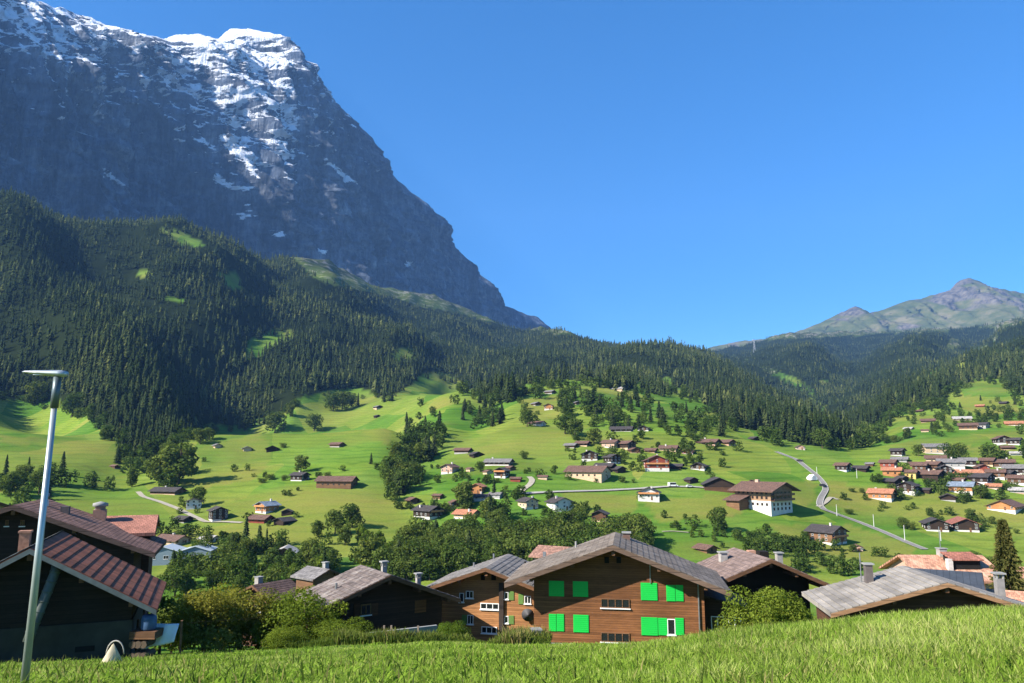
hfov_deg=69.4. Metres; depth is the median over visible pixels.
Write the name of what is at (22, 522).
window
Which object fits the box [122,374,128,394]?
spruce
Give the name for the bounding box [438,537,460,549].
broadleaf tree
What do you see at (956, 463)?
chalet
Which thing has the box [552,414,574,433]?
broadleaf tree
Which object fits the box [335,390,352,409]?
broadleaf tree
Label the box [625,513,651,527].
broadleaf tree
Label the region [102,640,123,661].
tarpaulin
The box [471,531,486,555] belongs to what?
broadleaf tree
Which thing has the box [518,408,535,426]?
broadleaf tree
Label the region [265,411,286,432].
broadleaf tree
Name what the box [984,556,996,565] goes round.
broadleaf tree
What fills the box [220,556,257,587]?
broadleaf tree
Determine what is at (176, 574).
broadleaf tree
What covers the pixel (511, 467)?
hut
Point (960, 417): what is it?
chalet
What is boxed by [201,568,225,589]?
broadleaf tree
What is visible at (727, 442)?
chalet
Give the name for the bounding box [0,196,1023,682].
ground
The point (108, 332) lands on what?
spruce
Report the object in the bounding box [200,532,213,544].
broadleaf tree
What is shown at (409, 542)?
broadleaf tree
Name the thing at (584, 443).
chalet
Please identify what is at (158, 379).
spruce
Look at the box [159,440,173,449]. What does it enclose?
broadleaf tree
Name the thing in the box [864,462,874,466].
hut
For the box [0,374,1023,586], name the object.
trees
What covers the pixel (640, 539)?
broadleaf tree
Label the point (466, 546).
broadleaf tree
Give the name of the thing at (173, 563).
broadleaf tree
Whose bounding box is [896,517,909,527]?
broadleaf tree
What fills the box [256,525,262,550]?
spruce
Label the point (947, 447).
broadleaf tree
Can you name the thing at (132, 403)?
spruce
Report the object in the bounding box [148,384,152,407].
spruce
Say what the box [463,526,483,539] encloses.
broadleaf tree
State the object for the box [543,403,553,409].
hut
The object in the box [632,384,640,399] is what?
spruce
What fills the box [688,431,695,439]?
broadleaf tree
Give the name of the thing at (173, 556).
spruce
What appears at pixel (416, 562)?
broadleaf tree
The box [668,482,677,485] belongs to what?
parked van
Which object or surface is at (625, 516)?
broadleaf tree
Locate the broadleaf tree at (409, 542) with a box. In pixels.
[393,537,426,550]
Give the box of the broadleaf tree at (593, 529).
[586,525,603,537]
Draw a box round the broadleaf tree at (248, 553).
[237,548,257,575]
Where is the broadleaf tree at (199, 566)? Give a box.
[186,552,209,573]
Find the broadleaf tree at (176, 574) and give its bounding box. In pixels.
[156,564,196,595]
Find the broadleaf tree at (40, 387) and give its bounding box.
[24,381,50,403]
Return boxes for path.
[136,491,241,522]
[521,476,534,492]
[816,497,836,506]
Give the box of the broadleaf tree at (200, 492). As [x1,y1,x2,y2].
[188,486,206,502]
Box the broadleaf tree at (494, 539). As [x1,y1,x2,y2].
[481,536,500,554]
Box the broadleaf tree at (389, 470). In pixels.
[384,465,396,486]
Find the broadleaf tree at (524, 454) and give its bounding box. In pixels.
[519,450,528,458]
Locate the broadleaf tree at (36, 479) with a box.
[27,469,50,494]
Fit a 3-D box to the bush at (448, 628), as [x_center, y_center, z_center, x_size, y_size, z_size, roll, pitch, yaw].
[-4.137,20.396,51.417,2.498,1.709,3.096,-1,-9,7]
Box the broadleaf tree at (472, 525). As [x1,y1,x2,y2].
[448,518,484,531]
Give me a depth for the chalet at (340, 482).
432.66 m
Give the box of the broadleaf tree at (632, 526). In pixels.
[618,516,644,537]
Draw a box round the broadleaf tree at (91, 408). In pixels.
[85,403,96,415]
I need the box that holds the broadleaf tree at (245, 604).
[193,582,279,650]
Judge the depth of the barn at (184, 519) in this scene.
385.23 m
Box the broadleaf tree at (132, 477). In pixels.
[126,467,140,486]
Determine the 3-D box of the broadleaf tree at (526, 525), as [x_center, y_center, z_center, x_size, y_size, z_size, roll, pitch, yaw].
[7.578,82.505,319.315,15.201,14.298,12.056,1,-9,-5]
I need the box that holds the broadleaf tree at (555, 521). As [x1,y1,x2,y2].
[543,515,564,527]
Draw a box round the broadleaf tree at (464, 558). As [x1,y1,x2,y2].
[448,545,480,570]
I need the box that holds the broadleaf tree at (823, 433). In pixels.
[810,427,831,447]
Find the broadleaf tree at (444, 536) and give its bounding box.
[437,532,455,539]
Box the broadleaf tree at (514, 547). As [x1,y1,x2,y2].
[503,538,532,559]
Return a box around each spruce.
[2,454,8,474]
[45,380,50,398]
[48,481,54,499]
[56,451,66,475]
[71,351,78,370]
[74,380,78,394]
[83,333,90,349]
[86,356,92,377]
[92,343,100,360]
[93,398,101,418]
[94,384,105,406]
[100,330,106,349]
[102,342,109,362]
[103,390,108,407]
[104,342,114,364]
[104,375,109,388]
[105,376,111,396]
[106,326,110,341]
[106,378,115,405]
[109,328,116,346]
[109,410,114,426]
[110,379,119,405]
[111,347,119,369]
[113,353,124,374]
[113,444,121,462]
[114,400,119,416]
[114,410,121,427]
[117,360,123,378]
[118,337,124,359]
[119,392,130,413]
[119,395,124,415]
[119,408,123,424]
[121,370,127,392]
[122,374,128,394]
[123,343,132,365]
[123,402,126,419]
[127,383,135,407]
[128,368,131,383]
[129,394,134,412]
[130,336,136,356]
[130,362,135,382]
[130,371,135,386]
[133,428,140,448]
[134,355,140,368]
[134,364,137,382]
[134,373,141,399]
[134,388,137,407]
[135,414,144,433]
[136,437,143,454]
[137,362,141,376]
[139,344,147,366]
[142,393,147,415]
[144,376,150,399]
[147,413,151,427]
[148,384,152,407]
[148,391,156,412]
[149,372,153,386]
[154,403,159,421]
[155,353,159,372]
[155,375,161,389]
[155,382,159,400]
[157,388,165,408]
[165,382,170,403]
[165,419,170,437]
[167,403,172,419]
[167,550,177,569]
[171,391,175,409]
[176,404,179,418]
[186,413,190,426]
[224,533,234,556]
[240,515,250,540]
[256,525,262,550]
[264,528,269,550]
[320,547,326,567]
[381,387,386,401]
[390,388,393,400]
[391,539,401,570]
[394,466,405,494]
[404,419,407,434]
[422,436,432,460]
[430,434,439,454]
[433,519,438,530]
[437,411,441,424]
[460,406,465,419]
[463,399,466,410]
[465,529,475,564]
[477,405,482,421]
[478,392,481,402]
[481,396,488,409]
[484,496,493,524]
[488,377,492,390]
[489,411,494,426]
[491,477,496,492]
[492,372,498,393]
[495,408,504,423]
[498,373,504,391]
[501,406,506,420]
[503,377,510,402]
[509,374,516,398]
[522,380,527,394]
[531,366,539,383]
[563,362,566,378]
[572,386,577,399]
[590,388,597,407]
[597,395,603,411]
[605,366,610,381]
[608,409,616,427]
[618,391,624,406]
[628,396,633,408]
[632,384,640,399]
[635,394,640,406]
[645,383,652,398]
[648,406,653,421]
[655,401,660,417]
[657,407,670,426]
[702,383,712,404]
[718,414,725,436]
[722,411,727,428]
[725,397,733,421]
[731,403,742,425]
[736,401,740,423]
[739,390,742,402]
[745,408,754,428]
[748,393,753,406]
[752,405,762,428]
[757,403,763,426]
[767,404,772,426]
[775,412,780,430]
[776,402,780,417]
[780,411,787,438]
[786,416,796,441]
[787,408,794,423]
[795,409,805,441]
[796,422,804,441]
[803,416,811,441]
[805,420,813,444]
[808,409,813,430]
[811,413,820,444]
[817,412,821,426]
[822,416,832,441]
[829,422,840,446]
[835,418,841,445]
[838,418,848,440]
[844,416,851,437]
[862,404,868,422]
[870,406,878,423]
[876,400,882,420]
[884,394,888,410]
[886,387,894,408]
[888,413,892,426]
[988,519,1023,590]
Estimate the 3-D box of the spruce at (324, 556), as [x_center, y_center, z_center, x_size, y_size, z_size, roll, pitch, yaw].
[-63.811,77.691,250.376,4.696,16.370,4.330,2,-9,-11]
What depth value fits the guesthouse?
385.61 m
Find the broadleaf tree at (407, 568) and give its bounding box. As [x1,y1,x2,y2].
[399,555,415,579]
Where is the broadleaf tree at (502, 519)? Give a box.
[495,514,513,524]
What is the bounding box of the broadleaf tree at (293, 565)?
[288,562,299,574]
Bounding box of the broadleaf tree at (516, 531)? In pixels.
[501,527,523,537]
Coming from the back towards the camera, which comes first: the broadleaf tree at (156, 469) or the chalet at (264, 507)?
the broadleaf tree at (156, 469)
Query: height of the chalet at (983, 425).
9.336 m
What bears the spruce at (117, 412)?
on the ground at (362, 432)
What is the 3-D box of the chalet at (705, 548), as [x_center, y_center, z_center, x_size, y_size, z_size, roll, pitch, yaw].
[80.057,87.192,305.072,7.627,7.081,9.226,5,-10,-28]
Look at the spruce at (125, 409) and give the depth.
740.58 m
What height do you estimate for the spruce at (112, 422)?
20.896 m
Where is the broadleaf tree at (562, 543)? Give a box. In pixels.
[527,535,569,560]
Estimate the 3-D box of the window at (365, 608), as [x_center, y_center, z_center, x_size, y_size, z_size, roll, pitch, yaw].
[-11.023,20.272,55.825,0.928,0.855,0.170,6,-11,-32]
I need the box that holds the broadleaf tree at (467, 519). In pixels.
[462,516,474,527]
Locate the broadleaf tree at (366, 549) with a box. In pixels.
[353,535,383,567]
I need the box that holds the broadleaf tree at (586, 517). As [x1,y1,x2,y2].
[573,506,588,521]
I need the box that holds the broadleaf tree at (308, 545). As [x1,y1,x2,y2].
[297,536,321,562]
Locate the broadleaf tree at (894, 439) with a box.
[890,435,898,442]
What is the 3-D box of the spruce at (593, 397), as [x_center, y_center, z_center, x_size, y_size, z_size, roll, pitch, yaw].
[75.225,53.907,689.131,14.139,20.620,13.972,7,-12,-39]
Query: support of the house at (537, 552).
on the ground at (362, 432)
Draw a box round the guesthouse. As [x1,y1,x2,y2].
[722,479,800,516]
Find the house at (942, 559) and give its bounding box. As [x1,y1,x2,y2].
[879,527,1023,588]
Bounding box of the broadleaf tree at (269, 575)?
[251,568,282,584]
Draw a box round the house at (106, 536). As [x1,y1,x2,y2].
[0,493,166,568]
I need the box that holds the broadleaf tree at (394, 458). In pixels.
[388,457,403,468]
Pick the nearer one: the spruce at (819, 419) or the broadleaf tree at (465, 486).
the broadleaf tree at (465, 486)
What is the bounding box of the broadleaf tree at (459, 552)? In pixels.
[452,545,470,570]
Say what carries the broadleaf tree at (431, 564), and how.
on the ground at (362, 432)
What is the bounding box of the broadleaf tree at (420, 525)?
[406,514,433,535]
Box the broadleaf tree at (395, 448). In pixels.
[386,441,405,457]
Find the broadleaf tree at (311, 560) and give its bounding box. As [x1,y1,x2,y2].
[307,557,316,565]
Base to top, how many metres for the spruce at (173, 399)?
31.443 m
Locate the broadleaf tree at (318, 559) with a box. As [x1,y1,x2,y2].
[314,554,329,566]
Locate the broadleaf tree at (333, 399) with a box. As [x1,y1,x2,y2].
[323,393,340,410]
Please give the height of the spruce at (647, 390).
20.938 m
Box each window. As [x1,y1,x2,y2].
[19,520,24,526]
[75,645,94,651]
[360,604,371,616]
[458,593,464,602]
[465,591,473,598]
[466,615,473,625]
[479,603,498,610]
[480,626,497,634]
[504,592,508,599]
[504,616,508,623]
[524,596,531,604]
[600,598,630,609]
[601,632,629,642]
[604,557,608,562]
[616,557,620,562]
[667,619,676,635]
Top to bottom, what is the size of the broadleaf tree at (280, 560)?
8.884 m
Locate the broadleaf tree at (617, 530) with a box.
[608,527,630,536]
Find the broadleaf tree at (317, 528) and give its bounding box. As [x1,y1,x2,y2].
[310,520,325,536]
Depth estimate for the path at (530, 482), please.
420.94 m
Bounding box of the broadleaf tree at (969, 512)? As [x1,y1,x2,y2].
[965,508,976,519]
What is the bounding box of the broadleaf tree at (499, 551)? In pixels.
[487,542,509,559]
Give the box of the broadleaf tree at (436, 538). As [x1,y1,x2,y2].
[424,536,442,548]
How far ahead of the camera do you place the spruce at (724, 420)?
649.58 m
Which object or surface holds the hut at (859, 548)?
on the ground at (362, 432)
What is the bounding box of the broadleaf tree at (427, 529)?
[426,524,445,534]
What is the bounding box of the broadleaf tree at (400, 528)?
[392,525,412,538]
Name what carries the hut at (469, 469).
on the ground at (362, 432)
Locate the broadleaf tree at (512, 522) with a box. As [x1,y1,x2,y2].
[503,520,518,528]
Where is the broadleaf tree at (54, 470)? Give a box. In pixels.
[38,462,63,477]
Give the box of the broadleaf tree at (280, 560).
[274,555,287,572]
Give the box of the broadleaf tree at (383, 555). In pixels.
[371,546,393,570]
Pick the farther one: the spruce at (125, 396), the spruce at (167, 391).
the spruce at (167, 391)
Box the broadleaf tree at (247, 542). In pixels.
[238,537,254,552]
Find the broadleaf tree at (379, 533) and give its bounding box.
[377,530,383,543]
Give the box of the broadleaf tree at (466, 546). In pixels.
[447,537,478,558]
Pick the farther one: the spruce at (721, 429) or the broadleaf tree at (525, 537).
the spruce at (721, 429)
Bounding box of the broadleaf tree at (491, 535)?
[479,529,505,543]
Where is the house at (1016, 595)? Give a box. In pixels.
[986,589,1023,601]
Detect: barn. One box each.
[0,530,166,663]
[175,515,195,522]
[266,445,279,452]
[272,516,297,525]
[328,442,345,446]
[452,448,472,453]
[467,452,484,457]
[563,443,578,447]
[593,463,616,469]
[610,387,625,391]
[611,466,626,472]
[669,463,683,469]
[682,477,698,483]
[700,477,735,492]
[851,465,871,471]
[881,478,902,484]
[939,493,957,501]
[998,445,1015,449]
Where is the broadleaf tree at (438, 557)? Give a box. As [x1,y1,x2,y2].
[433,549,443,569]
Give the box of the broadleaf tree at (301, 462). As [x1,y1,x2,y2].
[294,455,310,471]
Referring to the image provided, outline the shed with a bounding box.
[914,568,985,589]
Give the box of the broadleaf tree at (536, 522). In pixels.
[526,516,548,534]
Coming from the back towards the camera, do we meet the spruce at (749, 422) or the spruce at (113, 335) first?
the spruce at (113, 335)
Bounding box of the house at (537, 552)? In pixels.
[528,545,569,559]
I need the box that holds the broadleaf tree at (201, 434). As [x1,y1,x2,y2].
[191,428,208,443]
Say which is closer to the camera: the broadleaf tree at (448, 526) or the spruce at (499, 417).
the broadleaf tree at (448, 526)
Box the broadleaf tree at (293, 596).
[279,585,314,635]
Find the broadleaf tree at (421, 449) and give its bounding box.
[413,442,429,461]
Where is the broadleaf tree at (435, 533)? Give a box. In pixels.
[428,528,445,540]
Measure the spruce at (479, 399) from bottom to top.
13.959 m
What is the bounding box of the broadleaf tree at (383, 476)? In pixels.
[378,467,394,487]
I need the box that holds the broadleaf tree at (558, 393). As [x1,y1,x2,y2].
[556,387,570,399]
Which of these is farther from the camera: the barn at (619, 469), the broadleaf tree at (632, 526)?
the barn at (619, 469)
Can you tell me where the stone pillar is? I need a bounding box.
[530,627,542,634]
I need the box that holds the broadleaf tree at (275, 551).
[264,546,281,564]
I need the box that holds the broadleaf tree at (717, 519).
[706,506,727,530]
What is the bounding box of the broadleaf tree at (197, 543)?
[191,537,211,547]
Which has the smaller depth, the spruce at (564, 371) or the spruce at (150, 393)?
the spruce at (150, 393)
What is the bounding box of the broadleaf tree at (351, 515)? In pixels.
[339,503,365,527]
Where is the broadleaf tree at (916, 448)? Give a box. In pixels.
[912,444,924,455]
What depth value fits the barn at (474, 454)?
513.72 m
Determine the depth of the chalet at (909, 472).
461.96 m
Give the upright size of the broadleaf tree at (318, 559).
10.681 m
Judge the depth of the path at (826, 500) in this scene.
415.12 m
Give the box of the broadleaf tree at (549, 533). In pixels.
[529,528,559,542]
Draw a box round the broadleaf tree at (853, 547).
[848,544,856,551]
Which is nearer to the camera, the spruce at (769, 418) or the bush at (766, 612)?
the bush at (766, 612)
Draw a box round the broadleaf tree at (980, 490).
[972,485,987,498]
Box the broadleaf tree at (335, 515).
[324,509,345,533]
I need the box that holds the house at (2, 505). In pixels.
[0,502,10,508]
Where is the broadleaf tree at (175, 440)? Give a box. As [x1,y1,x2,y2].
[167,435,181,443]
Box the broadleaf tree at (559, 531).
[535,521,572,541]
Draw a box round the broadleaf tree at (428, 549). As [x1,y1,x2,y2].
[407,540,440,567]
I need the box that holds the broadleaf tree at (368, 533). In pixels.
[364,530,373,538]
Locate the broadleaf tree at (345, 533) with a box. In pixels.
[337,525,351,544]
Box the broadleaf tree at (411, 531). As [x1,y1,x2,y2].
[399,524,416,542]
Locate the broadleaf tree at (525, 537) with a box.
[521,536,536,561]
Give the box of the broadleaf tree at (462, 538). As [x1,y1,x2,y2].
[453,531,466,544]
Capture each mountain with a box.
[0,0,550,329]
[705,278,1023,350]
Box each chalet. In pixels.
[147,486,187,494]
[157,533,194,544]
[185,498,203,509]
[197,535,219,541]
[206,506,230,522]
[237,576,295,645]
[245,514,275,523]
[252,499,280,513]
[278,544,298,554]
[289,471,310,480]
[296,560,460,636]
[314,476,359,488]
[404,497,420,503]
[410,505,445,519]
[426,552,545,641]
[439,462,460,473]
[448,499,458,508]
[451,509,479,518]
[471,483,487,493]
[472,491,489,501]
[483,457,514,465]
[488,492,503,498]
[492,467,511,478]
[504,531,748,643]
[516,496,540,509]
[529,421,546,425]
[544,496,573,511]
[563,465,612,482]
[574,441,591,446]
[580,450,599,460]
[589,509,609,521]
[600,438,619,447]
[601,454,622,463]
[609,426,634,431]
[617,440,637,449]
[636,425,650,430]
[636,486,661,501]
[643,454,669,471]
[644,448,658,452]
[658,444,679,451]
[681,449,695,454]
[690,462,707,470]
[691,543,719,553]
[695,438,722,445]
[697,547,828,625]
[721,439,735,445]
[801,553,1023,620]
[803,523,849,545]
[832,462,852,471]
[866,487,896,501]
[877,459,899,466]
[880,466,902,476]
[888,448,906,455]
[890,457,909,462]
[895,481,921,495]
[902,469,918,478]
[910,463,928,469]
[917,469,946,482]
[918,517,951,531]
[920,418,935,422]
[921,443,950,453]
[924,455,946,460]
[924,461,945,469]
[935,457,966,468]
[935,465,953,475]
[944,516,981,532]
[946,480,976,494]
[949,477,967,480]
[951,416,972,420]
[952,469,984,476]
[957,423,978,429]
[957,457,977,465]
[966,473,996,484]
[972,464,991,472]
[977,422,991,428]
[978,458,996,466]
[984,468,1005,479]
[984,483,1002,489]
[985,499,1023,514]
[991,435,1010,444]
[992,458,1015,467]
[1001,464,1023,474]
[1003,421,1023,425]
[1004,470,1019,479]
[1005,475,1023,485]
[1006,437,1022,444]
[1007,451,1021,454]
[1007,487,1023,493]
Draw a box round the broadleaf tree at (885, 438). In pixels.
[880,433,889,443]
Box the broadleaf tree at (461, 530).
[449,525,477,539]
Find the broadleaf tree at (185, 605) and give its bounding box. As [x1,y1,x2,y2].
[167,589,215,651]
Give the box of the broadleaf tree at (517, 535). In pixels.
[505,534,527,543]
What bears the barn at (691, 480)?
on the ground at (362, 432)
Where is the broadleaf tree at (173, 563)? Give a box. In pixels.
[166,558,187,569]
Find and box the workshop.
[152,543,217,565]
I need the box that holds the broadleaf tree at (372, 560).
[367,549,380,569]
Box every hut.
[110,464,120,468]
[211,444,222,447]
[241,446,252,450]
[281,508,292,515]
[373,405,382,409]
[431,493,444,499]
[465,467,474,471]
[482,470,493,473]
[505,466,516,469]
[509,477,522,481]
[531,402,541,405]
[537,475,548,479]
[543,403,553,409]
[544,390,555,393]
[627,447,640,452]
[748,436,760,440]
[795,445,804,449]
[851,544,863,550]
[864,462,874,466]
[894,476,908,480]
[918,487,932,493]
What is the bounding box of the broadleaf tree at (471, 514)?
[463,512,477,523]
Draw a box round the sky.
[37,0,1023,348]
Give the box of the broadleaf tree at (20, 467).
[15,463,34,481]
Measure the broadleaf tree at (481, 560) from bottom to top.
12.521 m
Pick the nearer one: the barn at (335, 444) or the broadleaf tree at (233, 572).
the broadleaf tree at (233, 572)
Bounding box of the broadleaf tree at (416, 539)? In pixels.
[406,536,428,544]
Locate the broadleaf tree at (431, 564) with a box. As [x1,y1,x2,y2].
[419,557,441,580]
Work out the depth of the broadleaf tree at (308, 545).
288.35 m
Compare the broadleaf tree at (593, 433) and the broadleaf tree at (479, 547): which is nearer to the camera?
the broadleaf tree at (479, 547)
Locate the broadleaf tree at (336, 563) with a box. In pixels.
[314,551,340,570]
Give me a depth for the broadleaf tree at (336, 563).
270.11 m
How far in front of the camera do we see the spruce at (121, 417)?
727.06 m
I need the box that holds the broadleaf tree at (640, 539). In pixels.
[634,535,649,544]
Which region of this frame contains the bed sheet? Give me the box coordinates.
[138,623,178,649]
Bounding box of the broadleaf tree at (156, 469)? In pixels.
[143,452,175,483]
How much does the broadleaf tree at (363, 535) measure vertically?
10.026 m
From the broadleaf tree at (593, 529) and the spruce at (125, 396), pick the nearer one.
the broadleaf tree at (593, 529)
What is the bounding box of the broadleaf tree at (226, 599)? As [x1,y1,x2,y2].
[207,587,241,648]
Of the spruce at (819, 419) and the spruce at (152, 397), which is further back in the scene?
the spruce at (152, 397)
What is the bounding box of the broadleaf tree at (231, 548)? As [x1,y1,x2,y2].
[219,540,245,556]
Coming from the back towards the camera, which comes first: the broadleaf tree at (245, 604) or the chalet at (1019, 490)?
the chalet at (1019, 490)
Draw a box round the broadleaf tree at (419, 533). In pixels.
[416,530,428,536]
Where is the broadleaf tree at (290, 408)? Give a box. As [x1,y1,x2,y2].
[285,404,294,415]
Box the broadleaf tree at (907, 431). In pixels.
[902,427,911,437]
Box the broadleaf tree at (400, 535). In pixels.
[393,533,407,541]
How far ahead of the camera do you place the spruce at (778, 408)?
784.22 m
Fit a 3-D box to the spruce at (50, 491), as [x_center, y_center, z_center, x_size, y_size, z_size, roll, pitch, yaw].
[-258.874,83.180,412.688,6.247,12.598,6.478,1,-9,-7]
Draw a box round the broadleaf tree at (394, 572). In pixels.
[387,555,403,576]
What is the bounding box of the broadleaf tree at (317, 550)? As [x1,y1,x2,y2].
[309,543,327,557]
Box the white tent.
[807,474,816,479]
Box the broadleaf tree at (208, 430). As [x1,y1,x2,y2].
[204,427,216,439]
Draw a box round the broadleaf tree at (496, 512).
[487,507,509,522]
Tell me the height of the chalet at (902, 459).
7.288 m
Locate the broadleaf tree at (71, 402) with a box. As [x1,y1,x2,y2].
[60,392,85,417]
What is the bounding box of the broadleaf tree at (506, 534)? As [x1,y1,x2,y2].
[494,528,516,539]
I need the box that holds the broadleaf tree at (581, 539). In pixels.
[560,529,599,546]
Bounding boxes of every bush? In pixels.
[149,601,187,653]
[239,601,283,648]
[250,586,348,649]
[257,478,266,482]
[260,624,308,649]
[264,473,275,479]
[313,616,373,639]
[436,620,470,637]
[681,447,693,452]
[715,584,816,628]
[785,607,818,621]
[844,509,853,513]
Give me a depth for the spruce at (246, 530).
325.54 m
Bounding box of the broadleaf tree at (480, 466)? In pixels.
[474,461,484,471]
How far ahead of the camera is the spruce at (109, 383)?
816.19 m
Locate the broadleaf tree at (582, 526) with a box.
[570,522,588,536]
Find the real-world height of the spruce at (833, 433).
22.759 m
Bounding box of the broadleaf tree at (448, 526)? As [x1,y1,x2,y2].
[439,520,461,533]
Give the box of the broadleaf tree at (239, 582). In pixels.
[234,575,250,590]
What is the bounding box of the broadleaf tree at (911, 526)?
[906,521,917,529]
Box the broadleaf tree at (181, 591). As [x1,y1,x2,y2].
[177,564,195,594]
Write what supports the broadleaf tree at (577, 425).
on the ground at (362, 432)
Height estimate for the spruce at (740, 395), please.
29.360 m
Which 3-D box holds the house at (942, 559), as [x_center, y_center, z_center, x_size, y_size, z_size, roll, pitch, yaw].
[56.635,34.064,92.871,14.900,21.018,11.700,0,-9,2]
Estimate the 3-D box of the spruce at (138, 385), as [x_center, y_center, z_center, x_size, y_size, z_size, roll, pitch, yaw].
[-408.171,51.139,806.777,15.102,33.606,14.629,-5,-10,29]
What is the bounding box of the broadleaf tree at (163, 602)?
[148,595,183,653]
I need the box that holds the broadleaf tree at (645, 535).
[633,531,654,545]
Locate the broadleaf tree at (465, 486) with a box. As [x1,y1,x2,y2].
[451,481,473,504]
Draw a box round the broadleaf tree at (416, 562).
[410,554,424,579]
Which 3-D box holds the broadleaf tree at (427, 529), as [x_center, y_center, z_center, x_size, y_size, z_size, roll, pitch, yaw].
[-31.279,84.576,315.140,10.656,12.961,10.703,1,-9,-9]
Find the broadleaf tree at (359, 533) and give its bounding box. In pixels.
[354,524,364,542]
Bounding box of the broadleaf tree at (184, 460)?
[158,441,199,483]
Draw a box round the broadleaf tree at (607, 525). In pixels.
[596,515,621,534]
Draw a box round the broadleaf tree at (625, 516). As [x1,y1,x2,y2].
[617,512,631,523]
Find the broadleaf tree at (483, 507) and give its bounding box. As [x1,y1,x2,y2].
[478,497,499,521]
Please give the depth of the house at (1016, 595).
63.56 m
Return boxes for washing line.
[135,609,328,653]
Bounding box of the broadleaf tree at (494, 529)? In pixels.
[483,520,514,534]
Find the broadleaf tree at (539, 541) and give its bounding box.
[524,536,549,560]
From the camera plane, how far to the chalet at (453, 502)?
393.96 m
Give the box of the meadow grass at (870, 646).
[0,603,1023,682]
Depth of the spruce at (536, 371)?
955.19 m
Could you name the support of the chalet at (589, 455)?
on the ground at (362, 432)
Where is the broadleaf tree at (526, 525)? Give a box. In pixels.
[513,515,543,532]
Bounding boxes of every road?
[524,486,703,493]
[774,451,927,548]
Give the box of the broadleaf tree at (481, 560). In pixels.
[476,542,499,563]
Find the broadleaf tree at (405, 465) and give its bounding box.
[394,459,421,475]
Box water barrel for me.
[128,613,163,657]
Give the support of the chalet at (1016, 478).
on the ground at (362, 432)
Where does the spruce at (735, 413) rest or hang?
on the ground at (362, 432)
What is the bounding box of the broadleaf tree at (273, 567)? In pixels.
[266,563,284,580]
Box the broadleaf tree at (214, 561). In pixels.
[201,551,245,583]
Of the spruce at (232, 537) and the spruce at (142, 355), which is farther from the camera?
the spruce at (142, 355)
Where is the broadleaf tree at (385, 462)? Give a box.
[379,456,397,475]
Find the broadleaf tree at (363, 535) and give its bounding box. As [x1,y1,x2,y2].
[359,527,367,540]
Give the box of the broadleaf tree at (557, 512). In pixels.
[544,508,565,527]
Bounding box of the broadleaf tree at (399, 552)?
[387,544,419,574]
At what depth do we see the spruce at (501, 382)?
879.74 m
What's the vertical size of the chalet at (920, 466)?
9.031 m
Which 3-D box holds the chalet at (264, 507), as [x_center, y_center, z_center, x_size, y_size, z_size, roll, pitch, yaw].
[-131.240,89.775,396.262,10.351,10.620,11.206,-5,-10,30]
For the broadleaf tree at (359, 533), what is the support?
on the ground at (362, 432)
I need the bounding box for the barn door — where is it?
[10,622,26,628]
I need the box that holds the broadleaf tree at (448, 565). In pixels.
[438,543,458,575]
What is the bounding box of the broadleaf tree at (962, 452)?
[947,442,969,456]
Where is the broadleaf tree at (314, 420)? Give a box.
[304,413,323,430]
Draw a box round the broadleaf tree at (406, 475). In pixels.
[394,469,416,493]
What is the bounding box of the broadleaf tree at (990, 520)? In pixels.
[987,516,995,523]
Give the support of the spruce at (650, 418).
on the ground at (362, 432)
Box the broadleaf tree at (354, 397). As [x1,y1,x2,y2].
[346,391,357,406]
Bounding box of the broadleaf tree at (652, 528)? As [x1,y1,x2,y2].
[645,520,656,539]
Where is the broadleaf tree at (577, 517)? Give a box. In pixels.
[563,507,587,529]
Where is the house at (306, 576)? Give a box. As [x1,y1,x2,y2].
[290,561,340,592]
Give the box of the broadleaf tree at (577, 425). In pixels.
[566,418,582,434]
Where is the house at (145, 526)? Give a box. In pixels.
[93,501,159,614]
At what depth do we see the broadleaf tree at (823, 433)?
564.57 m
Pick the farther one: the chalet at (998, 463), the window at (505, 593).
the chalet at (998, 463)
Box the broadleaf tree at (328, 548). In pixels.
[326,546,338,558]
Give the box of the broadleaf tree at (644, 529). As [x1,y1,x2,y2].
[633,526,651,541]
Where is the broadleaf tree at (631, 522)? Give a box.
[619,515,648,533]
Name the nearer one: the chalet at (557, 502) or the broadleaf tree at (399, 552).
the broadleaf tree at (399, 552)
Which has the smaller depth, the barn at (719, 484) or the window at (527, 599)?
the window at (527, 599)
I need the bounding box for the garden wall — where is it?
[388,625,436,633]
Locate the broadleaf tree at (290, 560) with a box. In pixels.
[282,551,302,577]
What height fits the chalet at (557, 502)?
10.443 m
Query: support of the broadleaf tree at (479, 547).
on the ground at (362, 432)
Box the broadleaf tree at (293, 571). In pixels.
[285,566,300,582]
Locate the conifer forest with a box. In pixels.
[0,185,1023,453]
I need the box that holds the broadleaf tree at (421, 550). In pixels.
[403,544,431,557]
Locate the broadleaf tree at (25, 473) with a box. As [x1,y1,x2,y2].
[4,469,30,488]
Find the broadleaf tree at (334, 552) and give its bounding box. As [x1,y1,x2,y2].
[318,548,342,564]
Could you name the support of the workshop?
on the ground at (362, 432)
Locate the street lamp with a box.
[21,370,68,682]
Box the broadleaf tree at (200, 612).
[157,588,249,652]
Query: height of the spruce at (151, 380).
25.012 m
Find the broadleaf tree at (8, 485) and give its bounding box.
[0,471,25,496]
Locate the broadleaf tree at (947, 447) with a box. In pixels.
[936,442,958,458]
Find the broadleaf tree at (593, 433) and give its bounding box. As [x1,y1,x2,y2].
[586,427,601,443]
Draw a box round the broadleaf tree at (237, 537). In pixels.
[226,532,240,548]
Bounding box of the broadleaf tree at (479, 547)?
[471,542,485,563]

